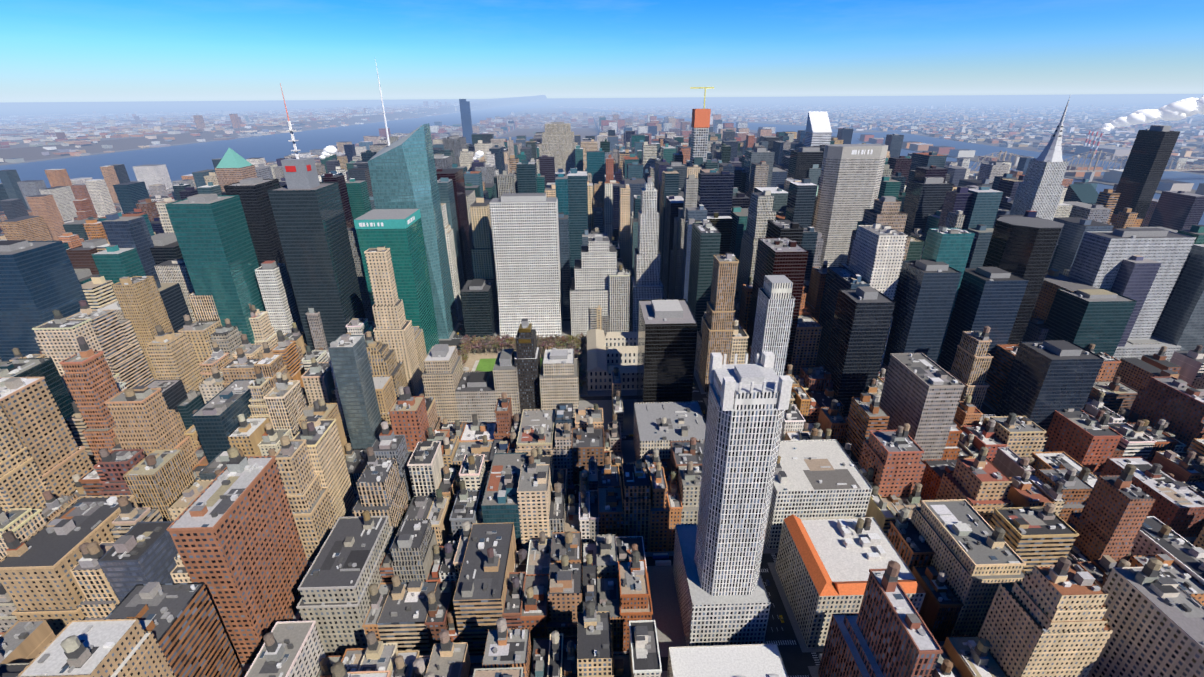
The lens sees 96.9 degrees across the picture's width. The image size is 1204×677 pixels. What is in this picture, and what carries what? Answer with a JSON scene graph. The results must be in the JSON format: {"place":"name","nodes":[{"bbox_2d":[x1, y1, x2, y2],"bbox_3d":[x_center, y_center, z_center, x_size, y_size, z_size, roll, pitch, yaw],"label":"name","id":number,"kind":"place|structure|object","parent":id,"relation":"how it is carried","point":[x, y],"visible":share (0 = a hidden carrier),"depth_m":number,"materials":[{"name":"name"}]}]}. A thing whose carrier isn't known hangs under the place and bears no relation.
{"place":"outdoors","nodes":[
{"label":"outdoors","id":0,"kind":"place"},
{"bbox_2d":[0,95,546,165],"bbox_3d":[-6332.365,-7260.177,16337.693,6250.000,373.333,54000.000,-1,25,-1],"label":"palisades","id":1,"kind":"object","parent":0,"point":[26,152],"depth_m":4690.82,"materials":[{"name":"grey stone"}]},
{"bbox_2d":[0,94,1203,676],"bbox_3d":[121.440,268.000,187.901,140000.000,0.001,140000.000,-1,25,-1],"label":"ground","id":2,"kind":"structure","parent":0,"point":[796,660],"depth_m":17616.80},
{"bbox_2d":[495,128,596,142],"bbox_3d":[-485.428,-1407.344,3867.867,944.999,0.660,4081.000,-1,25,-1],"label":"park","id":3,"kind":"structure","parent":2,"relation":"on","point":[530,133],"depth_m":4999.67,"materials":[{"name":"plant"}]},
{"bbox_2d":[356,324,819,676],"bbox_3d":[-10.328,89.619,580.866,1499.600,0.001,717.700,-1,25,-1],"label":"road markings","id":4,"kind":"object","parent":2,"relation":"on","point":[769,594],"visible":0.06,"depth_m":345.35,"materials":[{"name":"paint"}]},
{"bbox_2d":[0,59,1195,676],"bbox_3d":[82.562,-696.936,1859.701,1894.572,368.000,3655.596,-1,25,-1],"label":"skyscrapers","id":5,"kind":"structure","parent":2,"relation":"on","point":[280,255],"depth_m":580.79,"materials":[{"name":"grey glass"}]},
{"bbox_2d":[0,111,1203,676],"bbox_3d":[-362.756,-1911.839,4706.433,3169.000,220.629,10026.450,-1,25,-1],"label":"city blocks","id":6,"kind":"structure","parent":2,"relation":"on","point":[176,497],"depth_m":422.36,"materials":[{"name":"beige concrete"}]},
{"bbox_2d":[0,101,1203,172],"bbox_3d":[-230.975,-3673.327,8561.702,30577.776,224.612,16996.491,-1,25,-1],"label":"distant boroughs","id":7,"kind":"object","parent":2,"relation":"on","point":[55,128],"visible":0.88,"depth_m":6079.89,"materials":[{"name":"grey"}]},
{"bbox_2d":[239,291,1196,676],"bbox_3d":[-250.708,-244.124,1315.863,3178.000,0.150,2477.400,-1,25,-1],"label":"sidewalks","id":8,"kind":"structure","parent":2,"relation":"on","point":[667,619],"depth_m":387.56,"materials":[{"name":"grey concrete"}]},
{"bbox_2d":[463,344,587,394],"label":"park","id":9,"kind":"structure","parent":8,"relation":"on","point":[478,361],"depth_m":712.40,"materials":[{"name":"green plant"}]},
{"bbox_2d":[457,332,962,643],"bbox_3d":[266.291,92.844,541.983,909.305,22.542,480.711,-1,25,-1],"label":"bare trees","id":10,"kind":"object","parent":8,"relation":"on","point":[552,342],"visible":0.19,"depth_m":725.29,"materials":[{"name":"brown plant"}]},
{"bbox_2d":[457,328,986,659],"bbox_3d":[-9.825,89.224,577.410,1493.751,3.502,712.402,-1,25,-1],"label":"vehicles","id":11,"kind":"object","parent":2,"relation":"on","point":[661,562],"visible":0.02,"depth_m":401.59,"materials":[{"name":"paint"}]},
{"bbox_2d":[857,134,1203,194],"bbox_3d":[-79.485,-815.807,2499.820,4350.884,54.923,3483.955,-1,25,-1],"label":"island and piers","id":12,"kind":"structure","parent":2,"relation":"on","point":[1112,177],"depth_m":2243.43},
{"bbox_2d":[970,131,1203,181],"bbox_3d":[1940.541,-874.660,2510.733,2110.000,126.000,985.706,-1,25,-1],"label":"queensboro bridge and stacks","id":13,"kind":"structure","parent":2,"relation":"on","point":[1097,151],"depth_m":2085.30,"materials":[{"name":"grey metal"}]},
{"bbox_2d":[0,100,1203,224],"bbox_3d":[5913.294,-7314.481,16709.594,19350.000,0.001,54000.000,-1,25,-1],"label":"river water","id":14,"kind":"structure","parent":0,"point":[179,161],"depth_m":3627.74,"materials":[{"name":"blue liquid"}]},
{"bbox_2d":[0,0,1203,101],"label":"sky","id":15,"kind":"structure","parent":0,"point":[51,50],"materials":[{"name":"blue"}]},
{"bbox_2d":[319,95,1203,159],"bbox_3d":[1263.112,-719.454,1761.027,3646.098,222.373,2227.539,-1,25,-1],"label":"smoke","id":16,"kind":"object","parent":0,"point":[1180,110],"depth_m":2622.12,"materials":[{"name":"white"}]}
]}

